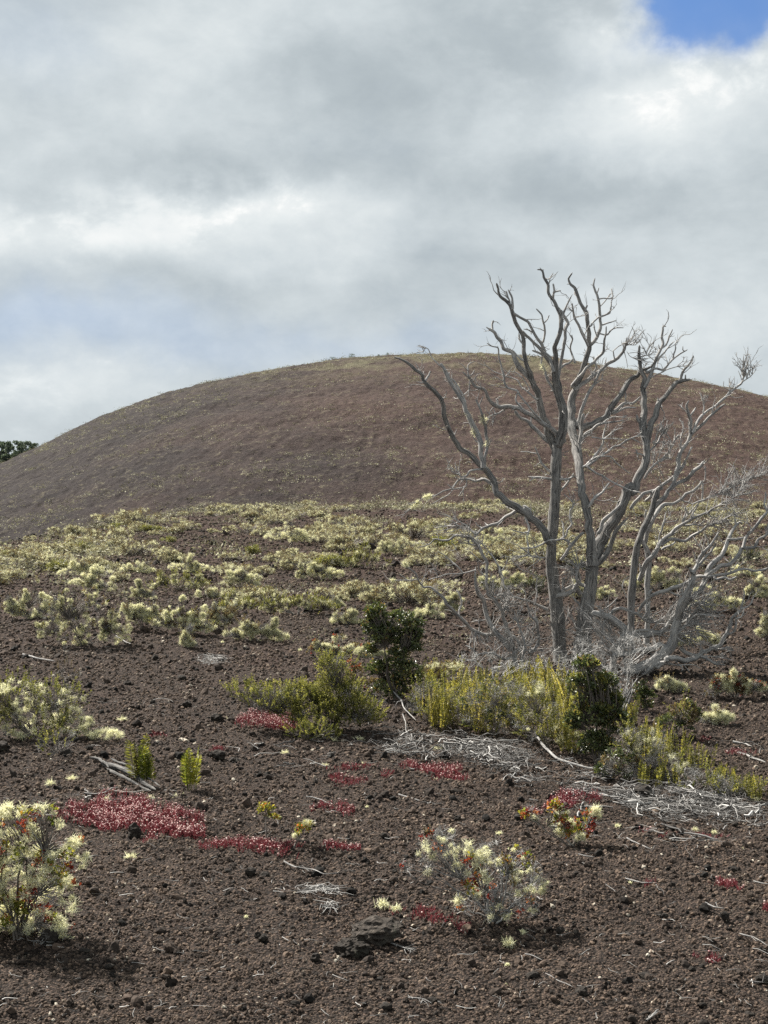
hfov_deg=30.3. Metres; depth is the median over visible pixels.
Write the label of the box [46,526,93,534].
plain shrub
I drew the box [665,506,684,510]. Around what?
plain shrub
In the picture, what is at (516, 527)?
plain shrub
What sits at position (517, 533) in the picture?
plain shrub
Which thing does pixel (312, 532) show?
plain shrub
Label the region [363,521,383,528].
plain shrub
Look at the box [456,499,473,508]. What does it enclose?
plain shrub
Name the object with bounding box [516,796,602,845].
lichen shrub
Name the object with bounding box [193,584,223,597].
lichen shrub
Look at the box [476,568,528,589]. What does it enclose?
lichen shrub
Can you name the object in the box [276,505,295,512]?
plain shrub
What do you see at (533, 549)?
plain shrub
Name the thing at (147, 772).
fern clump
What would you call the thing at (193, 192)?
sky
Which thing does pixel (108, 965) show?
lava rock
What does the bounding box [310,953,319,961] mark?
lava rock
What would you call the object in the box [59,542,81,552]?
plain shrub
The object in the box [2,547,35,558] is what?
plain shrub
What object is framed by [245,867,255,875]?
lava rock
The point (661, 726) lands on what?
fern clump
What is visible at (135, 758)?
fern clump
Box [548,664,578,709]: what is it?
fern clump
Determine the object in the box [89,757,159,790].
fallen log
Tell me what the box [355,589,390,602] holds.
plain shrub
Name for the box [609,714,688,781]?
olive shrub
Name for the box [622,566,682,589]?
lichen shrub
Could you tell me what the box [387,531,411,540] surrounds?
plain shrub
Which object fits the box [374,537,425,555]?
lichen shrub
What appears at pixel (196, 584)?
green bush
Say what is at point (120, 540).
plain shrub
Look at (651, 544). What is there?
plain shrub
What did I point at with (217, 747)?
red groundcover
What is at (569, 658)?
dead twig shrub
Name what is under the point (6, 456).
distant tree
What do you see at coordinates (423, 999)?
fallen stick
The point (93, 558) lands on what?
plain shrub
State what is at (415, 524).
plain shrub
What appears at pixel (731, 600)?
lichen shrub
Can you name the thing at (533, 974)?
lava rock
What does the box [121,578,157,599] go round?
lichen shrub
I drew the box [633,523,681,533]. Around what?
plain shrub
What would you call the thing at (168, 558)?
plain shrub
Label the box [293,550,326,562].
plain shrub
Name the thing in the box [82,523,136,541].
plain shrub
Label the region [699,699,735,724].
lichen shrub
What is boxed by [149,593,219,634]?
lichen shrub
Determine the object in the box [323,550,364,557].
plain shrub
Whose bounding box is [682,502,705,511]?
plain shrub
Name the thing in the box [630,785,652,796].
lava rock
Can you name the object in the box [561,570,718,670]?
broken limb
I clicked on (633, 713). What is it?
fern clump
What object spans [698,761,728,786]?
fern clump
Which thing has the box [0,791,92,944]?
lichen shrub
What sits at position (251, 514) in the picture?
plain shrub
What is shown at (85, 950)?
lava rock
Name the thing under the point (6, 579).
plain shrub
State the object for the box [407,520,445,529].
plain shrub
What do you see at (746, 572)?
lichen shrub
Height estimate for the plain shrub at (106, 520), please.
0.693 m
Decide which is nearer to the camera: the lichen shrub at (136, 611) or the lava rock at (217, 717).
the lava rock at (217, 717)
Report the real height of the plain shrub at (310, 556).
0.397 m
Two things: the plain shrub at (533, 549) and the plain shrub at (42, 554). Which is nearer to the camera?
the plain shrub at (42, 554)
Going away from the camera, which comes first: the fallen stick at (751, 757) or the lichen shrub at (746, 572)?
the fallen stick at (751, 757)
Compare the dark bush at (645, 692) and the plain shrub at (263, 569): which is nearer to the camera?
the dark bush at (645, 692)
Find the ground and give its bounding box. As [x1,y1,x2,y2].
[0,502,767,1023]
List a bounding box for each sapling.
[257,800,281,842]
[291,817,314,846]
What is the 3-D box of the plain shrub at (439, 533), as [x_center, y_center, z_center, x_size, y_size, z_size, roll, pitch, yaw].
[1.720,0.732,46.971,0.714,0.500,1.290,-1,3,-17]
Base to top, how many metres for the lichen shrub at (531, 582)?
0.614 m
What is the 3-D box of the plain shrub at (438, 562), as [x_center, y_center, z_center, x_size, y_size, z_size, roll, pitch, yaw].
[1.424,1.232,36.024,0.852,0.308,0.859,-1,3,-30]
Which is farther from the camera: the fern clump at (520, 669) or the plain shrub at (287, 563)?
the plain shrub at (287, 563)
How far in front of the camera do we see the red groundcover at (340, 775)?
12.68 m
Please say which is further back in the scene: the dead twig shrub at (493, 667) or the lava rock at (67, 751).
the dead twig shrub at (493, 667)
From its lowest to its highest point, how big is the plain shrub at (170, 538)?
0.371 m
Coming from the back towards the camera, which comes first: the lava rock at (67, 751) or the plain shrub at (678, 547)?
the plain shrub at (678, 547)
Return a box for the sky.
[0,0,767,453]
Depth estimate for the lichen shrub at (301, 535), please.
42.28 m
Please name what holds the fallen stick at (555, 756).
on the ground
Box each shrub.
[0,538,11,551]
[0,546,40,563]
[0,555,32,565]
[0,569,19,584]
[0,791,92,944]
[1,566,28,578]
[1,574,55,618]
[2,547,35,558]
[7,543,76,569]
[18,540,48,549]
[21,534,51,540]
[21,546,45,556]
[33,541,64,553]
[33,580,132,645]
[36,548,69,569]
[42,555,68,571]
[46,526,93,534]
[57,559,112,578]
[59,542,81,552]
[61,535,97,544]
[62,523,87,534]
[63,540,93,551]
[64,533,110,547]
[68,565,120,590]
[75,552,121,571]
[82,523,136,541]
[86,543,109,553]
[90,511,134,525]
[98,534,126,547]
[107,520,121,528]
[110,537,160,555]
[110,570,131,581]
[114,505,164,523]
[118,559,155,573]
[118,600,172,629]
[120,519,137,524]
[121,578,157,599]
[128,522,150,530]
[139,523,164,531]
[147,529,161,535]
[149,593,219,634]
[150,544,177,555]
[158,546,190,562]
[158,550,182,562]
[161,535,175,541]
[162,517,187,523]
[162,523,186,532]
[167,551,208,572]
[171,519,201,529]
[178,623,198,646]
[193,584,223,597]
[200,600,245,630]
[203,510,224,516]
[205,502,231,511]
[205,527,222,532]
[206,561,254,574]
[213,584,280,598]
[218,550,251,559]
[220,567,262,587]
[221,523,237,530]
[221,608,290,641]
[223,522,270,532]
[224,507,242,513]
[231,579,296,606]
[233,502,270,508]
[239,510,279,517]
[244,507,273,510]
[245,542,260,553]
[246,500,280,515]
[246,524,292,535]
[248,564,276,574]
[251,584,272,596]
[252,515,279,522]
[259,510,293,518]
[261,511,273,517]
[262,512,293,523]
[262,550,293,561]
[263,520,318,545]
[271,504,286,510]
[273,553,315,570]
[274,545,303,557]
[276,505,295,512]
[287,509,313,516]
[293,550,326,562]
[294,557,345,579]
[296,499,317,505]
[297,552,327,561]
[301,503,317,511]
[301,506,331,515]
[304,519,336,534]
[304,533,331,542]
[305,525,334,538]
[306,632,365,654]
[308,509,325,517]
[309,584,358,598]
[312,552,345,567]
[319,539,360,551]
[321,591,345,607]
[322,523,354,535]
[323,513,371,526]
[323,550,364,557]
[324,538,350,545]
[325,531,375,545]
[326,503,354,511]
[329,606,363,623]
[330,589,351,601]
[335,575,374,597]
[336,522,377,534]
[342,530,373,542]
[349,578,380,596]
[353,641,387,657]
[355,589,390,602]
[357,527,395,544]
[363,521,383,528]
[364,576,443,602]
[373,576,452,604]
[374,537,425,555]
[375,535,415,548]
[381,517,556,667]
[383,516,437,537]
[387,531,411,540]
[395,823,549,923]
[399,538,453,557]
[399,575,464,594]
[401,553,433,565]
[402,673,476,727]
[404,598,445,618]
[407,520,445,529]
[408,524,442,535]
[411,515,451,526]
[415,546,474,566]
[421,654,465,682]
[426,530,447,538]
[427,557,457,564]
[430,534,457,547]
[432,591,465,614]
[436,500,457,506]
[445,529,466,538]
[446,542,474,549]
[446,648,531,698]
[450,537,469,541]
[451,528,477,536]
[453,671,525,734]
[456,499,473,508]
[457,511,481,518]
[464,550,490,560]
[465,527,516,547]
[467,502,498,508]
[473,545,526,560]
[476,498,494,503]
[476,533,496,544]
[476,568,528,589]
[480,505,498,512]
[480,561,515,570]
[484,526,512,533]
[486,537,525,549]
[486,545,527,556]
[496,551,544,564]
[499,527,526,541]
[503,524,527,529]
[507,567,547,593]
[508,674,578,751]
[510,508,540,523]
[513,529,580,546]
[515,497,530,504]
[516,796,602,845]
[519,541,560,558]
[520,528,540,536]
[520,548,542,553]
[529,542,585,553]
[529,636,605,698]
[536,547,561,556]
[544,545,579,565]
[558,527,570,534]
[560,499,580,510]
[569,573,617,599]
[571,534,585,541]
[573,539,585,553]
[584,538,619,550]
[599,561,613,567]
[599,628,667,709]
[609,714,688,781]
[614,537,634,545]
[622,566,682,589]
[624,527,634,531]
[624,718,668,751]
[625,505,648,515]
[625,541,634,546]
[627,499,649,509]
[632,510,647,516]
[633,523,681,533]
[641,537,688,549]
[643,531,671,542]
[653,671,689,693]
[657,555,704,565]
[660,541,693,551]
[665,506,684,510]
[672,522,701,532]
[678,626,721,645]
[678,754,767,796]
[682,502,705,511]
[689,586,744,611]
[690,502,711,510]
[694,510,720,516]
[699,522,739,537]
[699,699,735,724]
[702,668,767,697]
[713,543,741,555]
[720,506,736,516]
[727,544,752,559]
[727,563,760,576]
[728,547,767,564]
[743,550,767,558]
[743,574,767,597]
[747,506,765,516]
[749,500,766,508]
[754,607,767,639]
[759,523,767,528]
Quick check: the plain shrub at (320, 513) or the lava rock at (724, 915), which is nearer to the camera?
the lava rock at (724, 915)
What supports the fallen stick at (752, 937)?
on the ground
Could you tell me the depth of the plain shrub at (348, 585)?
28.14 m
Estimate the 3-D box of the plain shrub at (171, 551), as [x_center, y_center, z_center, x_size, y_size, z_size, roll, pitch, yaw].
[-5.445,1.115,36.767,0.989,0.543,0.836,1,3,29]
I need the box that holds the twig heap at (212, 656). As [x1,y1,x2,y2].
[193,653,229,664]
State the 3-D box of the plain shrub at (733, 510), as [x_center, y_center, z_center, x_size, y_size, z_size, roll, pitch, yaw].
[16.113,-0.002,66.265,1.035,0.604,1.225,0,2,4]
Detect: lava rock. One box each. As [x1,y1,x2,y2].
[0,741,9,751]
[39,928,58,945]
[59,749,73,754]
[79,948,89,952]
[86,745,93,749]
[105,963,114,968]
[123,680,130,684]
[128,822,141,838]
[177,675,185,679]
[181,700,191,707]
[209,750,225,760]
[210,713,223,721]
[228,757,240,762]
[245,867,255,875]
[254,931,260,938]
[259,933,267,941]
[260,871,269,876]
[290,1000,299,1004]
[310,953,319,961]
[332,937,371,957]
[350,915,403,945]
[379,1002,392,1009]
[428,996,438,1003]
[454,815,461,820]
[514,813,522,820]
[526,971,540,977]
[552,944,557,951]
[556,926,563,933]
[575,986,588,995]
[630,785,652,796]
[638,972,651,978]
[661,913,668,917]
[720,911,728,919]
[728,866,737,871]
[745,1011,754,1015]
[755,974,767,984]
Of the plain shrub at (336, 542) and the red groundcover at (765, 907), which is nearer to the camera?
the red groundcover at (765, 907)
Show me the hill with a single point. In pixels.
(245, 416)
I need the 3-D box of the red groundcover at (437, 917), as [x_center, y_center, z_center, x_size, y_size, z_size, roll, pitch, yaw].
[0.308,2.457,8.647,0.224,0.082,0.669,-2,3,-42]
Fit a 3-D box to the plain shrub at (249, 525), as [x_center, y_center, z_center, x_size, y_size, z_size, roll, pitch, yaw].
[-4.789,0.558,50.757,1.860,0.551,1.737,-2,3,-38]
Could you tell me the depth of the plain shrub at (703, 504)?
69.69 m
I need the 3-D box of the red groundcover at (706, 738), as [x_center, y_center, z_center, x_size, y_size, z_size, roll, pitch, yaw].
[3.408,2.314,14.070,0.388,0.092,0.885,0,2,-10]
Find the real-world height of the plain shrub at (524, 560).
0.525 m
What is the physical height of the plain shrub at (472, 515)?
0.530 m
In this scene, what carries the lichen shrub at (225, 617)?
on the ground
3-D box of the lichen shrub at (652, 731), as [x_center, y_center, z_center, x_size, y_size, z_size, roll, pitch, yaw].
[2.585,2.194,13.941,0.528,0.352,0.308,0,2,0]
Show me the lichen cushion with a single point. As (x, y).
(116, 732)
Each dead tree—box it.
[394,268,585,662]
[552,272,696,662]
[580,492,767,674]
[627,345,762,648]
[637,455,767,643]
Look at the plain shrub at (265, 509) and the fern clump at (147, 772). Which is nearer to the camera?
the fern clump at (147, 772)
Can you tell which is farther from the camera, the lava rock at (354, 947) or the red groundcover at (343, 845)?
the red groundcover at (343, 845)
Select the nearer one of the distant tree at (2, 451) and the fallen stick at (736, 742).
the fallen stick at (736, 742)
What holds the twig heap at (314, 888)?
on the ground
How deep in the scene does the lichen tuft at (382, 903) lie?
8.89 m
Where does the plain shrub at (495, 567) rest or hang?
on the ground
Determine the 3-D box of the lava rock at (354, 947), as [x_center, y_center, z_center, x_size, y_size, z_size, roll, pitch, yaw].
[-0.181,2.478,8.073,0.224,0.111,0.180,0,2,0]
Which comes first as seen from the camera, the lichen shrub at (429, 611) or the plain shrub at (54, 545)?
the lichen shrub at (429, 611)
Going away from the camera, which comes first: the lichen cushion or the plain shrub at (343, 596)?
the lichen cushion
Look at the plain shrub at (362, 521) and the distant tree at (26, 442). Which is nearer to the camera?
the plain shrub at (362, 521)
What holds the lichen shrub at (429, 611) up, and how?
on the ground
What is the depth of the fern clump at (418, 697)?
15.13 m
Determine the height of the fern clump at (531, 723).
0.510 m
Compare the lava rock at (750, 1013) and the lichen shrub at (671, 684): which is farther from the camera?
the lichen shrub at (671, 684)
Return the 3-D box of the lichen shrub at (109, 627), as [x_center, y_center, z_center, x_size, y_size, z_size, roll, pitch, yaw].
[-4.404,1.486,20.774,1.481,1.010,0.320,0,2,0]
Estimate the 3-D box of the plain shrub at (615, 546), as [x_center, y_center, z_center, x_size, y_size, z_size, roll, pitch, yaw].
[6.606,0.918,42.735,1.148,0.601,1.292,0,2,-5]
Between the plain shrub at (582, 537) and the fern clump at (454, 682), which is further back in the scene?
the plain shrub at (582, 537)
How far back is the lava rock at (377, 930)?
8.20 m
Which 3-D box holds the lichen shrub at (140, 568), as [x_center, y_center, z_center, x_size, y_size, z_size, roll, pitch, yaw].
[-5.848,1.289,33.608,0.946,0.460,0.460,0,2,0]
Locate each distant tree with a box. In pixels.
[0,440,15,462]
[0,441,5,459]
[10,441,32,455]
[11,440,26,456]
[12,441,29,456]
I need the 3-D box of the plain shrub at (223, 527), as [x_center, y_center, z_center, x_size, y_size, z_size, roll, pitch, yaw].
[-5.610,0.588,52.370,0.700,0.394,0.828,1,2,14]
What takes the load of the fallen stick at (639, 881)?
on the ground
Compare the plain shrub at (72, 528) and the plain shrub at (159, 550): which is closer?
the plain shrub at (159, 550)
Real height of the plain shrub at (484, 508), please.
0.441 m
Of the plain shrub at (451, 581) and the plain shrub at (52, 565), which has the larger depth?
the plain shrub at (52, 565)
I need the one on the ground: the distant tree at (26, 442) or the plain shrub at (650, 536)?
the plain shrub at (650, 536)
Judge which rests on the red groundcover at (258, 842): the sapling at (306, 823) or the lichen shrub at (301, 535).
the sapling at (306, 823)
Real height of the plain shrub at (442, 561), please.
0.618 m
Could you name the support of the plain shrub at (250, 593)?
on the ground
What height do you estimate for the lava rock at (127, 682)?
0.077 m
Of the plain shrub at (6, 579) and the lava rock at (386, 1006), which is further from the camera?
the plain shrub at (6, 579)
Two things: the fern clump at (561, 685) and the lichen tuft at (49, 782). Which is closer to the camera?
the lichen tuft at (49, 782)
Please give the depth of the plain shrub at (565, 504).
71.39 m
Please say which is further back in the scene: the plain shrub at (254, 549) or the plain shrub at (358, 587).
the plain shrub at (254, 549)
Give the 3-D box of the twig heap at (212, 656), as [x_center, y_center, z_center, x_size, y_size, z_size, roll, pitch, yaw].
[-2.355,2.021,19.507,0.572,0.074,1.056,0,2,0]
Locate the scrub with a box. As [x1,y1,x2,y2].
[0,350,767,646]
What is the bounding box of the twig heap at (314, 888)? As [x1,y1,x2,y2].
[290,882,352,894]
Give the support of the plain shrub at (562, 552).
on the ground
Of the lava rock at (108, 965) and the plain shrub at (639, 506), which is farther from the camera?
the plain shrub at (639, 506)
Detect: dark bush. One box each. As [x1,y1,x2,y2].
[359,600,426,699]
[562,651,634,764]
[593,744,651,781]
[632,678,657,710]
[654,688,705,737]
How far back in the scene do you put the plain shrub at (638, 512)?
64.30 m
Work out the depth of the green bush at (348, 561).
34.67 m
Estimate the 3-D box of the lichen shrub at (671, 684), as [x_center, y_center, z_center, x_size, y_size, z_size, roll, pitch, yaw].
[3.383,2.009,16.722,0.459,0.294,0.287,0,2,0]
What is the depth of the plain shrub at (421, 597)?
26.75 m
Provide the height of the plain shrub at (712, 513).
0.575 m
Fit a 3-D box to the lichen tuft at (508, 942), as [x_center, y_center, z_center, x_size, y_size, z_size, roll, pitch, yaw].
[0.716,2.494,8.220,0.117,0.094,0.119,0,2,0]
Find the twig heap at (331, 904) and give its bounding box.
[313,896,349,914]
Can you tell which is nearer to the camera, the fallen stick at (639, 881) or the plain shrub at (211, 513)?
the fallen stick at (639, 881)
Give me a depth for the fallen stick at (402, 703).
15.76 m
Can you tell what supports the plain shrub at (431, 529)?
on the ground
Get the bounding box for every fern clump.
[123,733,149,780]
[137,745,155,784]
[180,747,201,790]
[402,658,438,700]
[405,668,461,720]
[428,686,461,732]
[437,680,484,731]
[440,658,477,712]
[460,661,487,692]
[460,665,491,711]
[461,694,506,736]
[475,671,508,718]
[495,659,526,690]
[496,689,519,730]
[497,663,539,706]
[502,686,550,732]
[510,657,548,690]
[513,668,557,718]
[530,654,565,696]
[539,695,573,743]
[544,681,584,735]
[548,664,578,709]
[557,719,586,754]
[623,695,639,725]
[630,737,648,759]
[633,715,662,751]
[638,758,667,786]
[646,720,674,760]
[654,765,680,786]
[666,726,695,761]
[669,741,717,771]
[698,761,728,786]
[712,766,739,787]
[730,773,758,795]
[744,773,762,801]
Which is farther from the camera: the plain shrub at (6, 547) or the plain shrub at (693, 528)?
the plain shrub at (693, 528)
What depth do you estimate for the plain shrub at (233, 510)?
66.43 m
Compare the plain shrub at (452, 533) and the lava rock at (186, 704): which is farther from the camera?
the plain shrub at (452, 533)
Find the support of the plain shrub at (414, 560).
on the ground
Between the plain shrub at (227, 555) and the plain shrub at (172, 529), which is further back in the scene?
the plain shrub at (172, 529)
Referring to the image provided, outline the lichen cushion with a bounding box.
[76,716,124,740]
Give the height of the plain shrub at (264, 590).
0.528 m
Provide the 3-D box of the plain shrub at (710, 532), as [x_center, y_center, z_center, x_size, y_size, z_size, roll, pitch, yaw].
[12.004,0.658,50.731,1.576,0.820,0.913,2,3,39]
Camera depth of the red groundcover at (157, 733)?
14.37 m
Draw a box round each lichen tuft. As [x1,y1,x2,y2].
[44,779,54,785]
[67,774,77,779]
[124,850,136,858]
[373,897,389,909]
[389,902,402,911]
[501,935,514,948]
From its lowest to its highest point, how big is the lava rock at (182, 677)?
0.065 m
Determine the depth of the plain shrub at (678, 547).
44.02 m
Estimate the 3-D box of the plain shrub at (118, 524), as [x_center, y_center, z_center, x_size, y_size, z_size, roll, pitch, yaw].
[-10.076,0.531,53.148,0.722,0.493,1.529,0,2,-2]
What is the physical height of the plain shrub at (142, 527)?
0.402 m
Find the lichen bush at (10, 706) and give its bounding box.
[0,666,91,740]
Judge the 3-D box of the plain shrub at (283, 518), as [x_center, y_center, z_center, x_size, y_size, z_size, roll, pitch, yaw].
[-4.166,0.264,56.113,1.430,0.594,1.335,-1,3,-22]
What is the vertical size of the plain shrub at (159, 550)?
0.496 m
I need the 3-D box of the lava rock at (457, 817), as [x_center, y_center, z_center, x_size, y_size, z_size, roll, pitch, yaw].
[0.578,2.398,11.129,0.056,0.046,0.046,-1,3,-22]
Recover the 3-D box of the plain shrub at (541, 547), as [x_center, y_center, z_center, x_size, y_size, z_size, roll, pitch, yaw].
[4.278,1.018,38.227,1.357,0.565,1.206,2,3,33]
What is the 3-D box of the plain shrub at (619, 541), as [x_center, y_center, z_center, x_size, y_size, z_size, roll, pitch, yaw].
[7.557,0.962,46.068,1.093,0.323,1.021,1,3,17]
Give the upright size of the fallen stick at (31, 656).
0.033 m
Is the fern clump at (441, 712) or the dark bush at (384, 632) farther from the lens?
the dark bush at (384, 632)
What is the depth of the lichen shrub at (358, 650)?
19.92 m
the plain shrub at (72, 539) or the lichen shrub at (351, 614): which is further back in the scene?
the plain shrub at (72, 539)
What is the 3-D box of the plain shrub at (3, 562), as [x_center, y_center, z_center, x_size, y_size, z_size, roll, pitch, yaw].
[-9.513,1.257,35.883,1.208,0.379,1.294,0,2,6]
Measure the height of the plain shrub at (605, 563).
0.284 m
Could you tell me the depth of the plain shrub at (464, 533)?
47.66 m
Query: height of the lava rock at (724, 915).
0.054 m
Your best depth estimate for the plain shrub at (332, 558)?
34.56 m
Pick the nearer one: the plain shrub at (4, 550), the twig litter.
the twig litter
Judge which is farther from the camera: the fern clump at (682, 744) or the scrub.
the scrub
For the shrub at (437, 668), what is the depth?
17.23 m
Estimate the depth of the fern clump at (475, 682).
15.41 m
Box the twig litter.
[0,624,767,1022]
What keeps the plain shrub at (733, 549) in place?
on the ground
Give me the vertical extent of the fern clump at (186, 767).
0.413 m
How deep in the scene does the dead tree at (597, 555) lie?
19.45 m
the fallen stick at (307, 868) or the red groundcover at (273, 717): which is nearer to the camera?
the fallen stick at (307, 868)
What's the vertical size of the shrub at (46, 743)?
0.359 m
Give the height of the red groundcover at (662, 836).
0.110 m
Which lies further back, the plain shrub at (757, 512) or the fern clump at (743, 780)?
the plain shrub at (757, 512)
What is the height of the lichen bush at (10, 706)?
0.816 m
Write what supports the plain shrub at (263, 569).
on the ground
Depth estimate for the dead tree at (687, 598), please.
17.95 m
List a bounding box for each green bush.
[146,566,212,589]
[216,587,257,614]
[219,647,389,730]
[258,590,340,613]
[282,714,342,740]
[339,539,392,567]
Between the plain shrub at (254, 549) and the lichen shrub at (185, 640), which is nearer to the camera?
the lichen shrub at (185, 640)
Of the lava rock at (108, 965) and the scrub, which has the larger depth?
the scrub
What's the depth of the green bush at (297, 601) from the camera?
24.97 m
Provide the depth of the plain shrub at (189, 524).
52.68 m
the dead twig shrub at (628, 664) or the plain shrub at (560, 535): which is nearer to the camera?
the dead twig shrub at (628, 664)
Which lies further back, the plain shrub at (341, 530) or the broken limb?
the plain shrub at (341, 530)
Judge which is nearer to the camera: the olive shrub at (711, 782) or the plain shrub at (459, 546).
the olive shrub at (711, 782)
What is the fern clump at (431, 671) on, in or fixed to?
on the ground
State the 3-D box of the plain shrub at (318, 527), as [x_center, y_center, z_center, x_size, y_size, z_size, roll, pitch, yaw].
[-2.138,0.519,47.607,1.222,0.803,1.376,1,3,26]
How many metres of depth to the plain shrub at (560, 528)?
49.15 m
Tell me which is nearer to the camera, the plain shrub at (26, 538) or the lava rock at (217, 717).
the lava rock at (217, 717)
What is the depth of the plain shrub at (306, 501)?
76.45 m
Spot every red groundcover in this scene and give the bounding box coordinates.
[52,785,206,839]
[140,833,158,842]
[148,730,166,736]
[196,833,305,858]
[208,745,224,750]
[234,708,297,729]
[309,797,354,815]
[320,839,360,850]
[326,762,393,786]
[389,903,471,932]
[399,758,468,781]
[525,785,602,813]
[638,826,729,837]
[692,950,721,963]
[700,735,758,755]
[714,876,744,890]
[762,899,767,910]
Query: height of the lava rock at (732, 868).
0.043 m
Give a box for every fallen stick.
[22,653,52,660]
[283,861,338,873]
[306,796,330,803]
[391,942,417,951]
[393,691,415,719]
[408,997,430,1004]
[537,736,613,770]
[626,878,660,889]
[645,1009,659,1021]
[732,736,751,746]
[737,752,765,762]
[739,933,767,945]
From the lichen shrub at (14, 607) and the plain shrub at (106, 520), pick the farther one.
the plain shrub at (106, 520)
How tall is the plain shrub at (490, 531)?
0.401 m
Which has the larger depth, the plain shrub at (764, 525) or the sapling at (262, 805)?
the plain shrub at (764, 525)
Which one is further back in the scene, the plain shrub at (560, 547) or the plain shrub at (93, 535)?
the plain shrub at (93, 535)
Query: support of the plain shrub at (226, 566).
on the ground
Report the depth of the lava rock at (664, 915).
8.64 m
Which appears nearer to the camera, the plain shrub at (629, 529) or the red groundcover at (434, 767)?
the red groundcover at (434, 767)
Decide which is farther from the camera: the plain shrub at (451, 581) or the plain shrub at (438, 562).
the plain shrub at (438, 562)
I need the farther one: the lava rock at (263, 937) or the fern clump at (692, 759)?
the fern clump at (692, 759)
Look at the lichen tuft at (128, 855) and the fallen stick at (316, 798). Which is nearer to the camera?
the lichen tuft at (128, 855)
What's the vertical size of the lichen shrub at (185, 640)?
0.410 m
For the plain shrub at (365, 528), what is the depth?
48.59 m
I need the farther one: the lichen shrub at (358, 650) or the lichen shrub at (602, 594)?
the lichen shrub at (602, 594)
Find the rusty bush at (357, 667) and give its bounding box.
[344,654,378,690]
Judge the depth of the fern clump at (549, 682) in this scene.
15.13 m
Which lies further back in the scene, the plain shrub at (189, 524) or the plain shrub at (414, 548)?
the plain shrub at (189, 524)
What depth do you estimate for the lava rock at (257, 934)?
8.31 m
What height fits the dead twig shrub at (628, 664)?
1.004 m
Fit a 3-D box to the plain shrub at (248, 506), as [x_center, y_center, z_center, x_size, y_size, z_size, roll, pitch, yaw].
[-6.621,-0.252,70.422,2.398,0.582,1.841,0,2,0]
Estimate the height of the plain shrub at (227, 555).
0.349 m
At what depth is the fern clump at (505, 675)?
16.26 m
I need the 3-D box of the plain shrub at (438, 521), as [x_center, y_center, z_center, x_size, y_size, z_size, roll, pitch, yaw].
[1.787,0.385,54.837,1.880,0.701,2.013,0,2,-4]
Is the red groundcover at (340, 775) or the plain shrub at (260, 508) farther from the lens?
the plain shrub at (260, 508)
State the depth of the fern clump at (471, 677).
16.29 m
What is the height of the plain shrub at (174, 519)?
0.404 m
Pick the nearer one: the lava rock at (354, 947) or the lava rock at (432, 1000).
the lava rock at (432, 1000)
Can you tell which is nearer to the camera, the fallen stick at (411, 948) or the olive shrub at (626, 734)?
the fallen stick at (411, 948)
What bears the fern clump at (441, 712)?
on the ground
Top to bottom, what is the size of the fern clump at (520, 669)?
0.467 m
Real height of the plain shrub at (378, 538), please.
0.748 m
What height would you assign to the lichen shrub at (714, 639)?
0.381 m
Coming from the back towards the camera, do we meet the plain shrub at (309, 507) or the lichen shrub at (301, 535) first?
the plain shrub at (309, 507)
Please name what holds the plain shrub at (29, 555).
on the ground
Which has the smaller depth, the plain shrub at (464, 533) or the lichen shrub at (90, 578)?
the lichen shrub at (90, 578)
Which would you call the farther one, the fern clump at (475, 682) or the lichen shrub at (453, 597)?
the lichen shrub at (453, 597)
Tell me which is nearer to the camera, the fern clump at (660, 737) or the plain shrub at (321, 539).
the fern clump at (660, 737)
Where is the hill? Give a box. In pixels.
[0,352,767,541]
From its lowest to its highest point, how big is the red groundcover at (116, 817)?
0.153 m
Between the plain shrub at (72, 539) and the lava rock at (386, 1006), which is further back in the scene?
the plain shrub at (72, 539)
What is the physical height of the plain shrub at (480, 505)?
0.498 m
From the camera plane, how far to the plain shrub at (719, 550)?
41.21 m
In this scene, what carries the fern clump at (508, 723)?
on the ground
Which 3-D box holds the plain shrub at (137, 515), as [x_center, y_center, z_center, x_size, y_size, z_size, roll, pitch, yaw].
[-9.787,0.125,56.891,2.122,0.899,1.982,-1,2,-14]
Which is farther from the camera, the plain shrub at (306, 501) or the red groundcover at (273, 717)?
the plain shrub at (306, 501)
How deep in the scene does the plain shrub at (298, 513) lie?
62.63 m
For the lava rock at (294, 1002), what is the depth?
7.38 m
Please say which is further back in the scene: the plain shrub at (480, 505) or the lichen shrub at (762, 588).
the plain shrub at (480, 505)
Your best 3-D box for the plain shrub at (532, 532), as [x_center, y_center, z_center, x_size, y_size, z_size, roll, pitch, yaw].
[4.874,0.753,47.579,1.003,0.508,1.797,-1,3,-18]
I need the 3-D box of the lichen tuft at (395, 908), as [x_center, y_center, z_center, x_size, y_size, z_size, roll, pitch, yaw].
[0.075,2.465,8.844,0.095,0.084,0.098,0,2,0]
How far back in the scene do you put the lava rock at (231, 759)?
13.20 m
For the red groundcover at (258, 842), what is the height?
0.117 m
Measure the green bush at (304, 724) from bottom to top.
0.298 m
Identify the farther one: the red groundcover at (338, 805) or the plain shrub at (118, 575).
the plain shrub at (118, 575)
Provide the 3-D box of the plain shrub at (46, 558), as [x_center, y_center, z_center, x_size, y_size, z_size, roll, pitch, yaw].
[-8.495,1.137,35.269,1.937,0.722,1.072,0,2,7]
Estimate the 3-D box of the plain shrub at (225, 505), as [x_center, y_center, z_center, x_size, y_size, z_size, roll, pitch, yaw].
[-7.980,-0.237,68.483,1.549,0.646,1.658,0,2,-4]
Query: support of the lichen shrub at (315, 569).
on the ground
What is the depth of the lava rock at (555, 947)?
8.11 m
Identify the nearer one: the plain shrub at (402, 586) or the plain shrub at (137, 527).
the plain shrub at (402, 586)
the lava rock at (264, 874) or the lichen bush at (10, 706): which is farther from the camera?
the lichen bush at (10, 706)

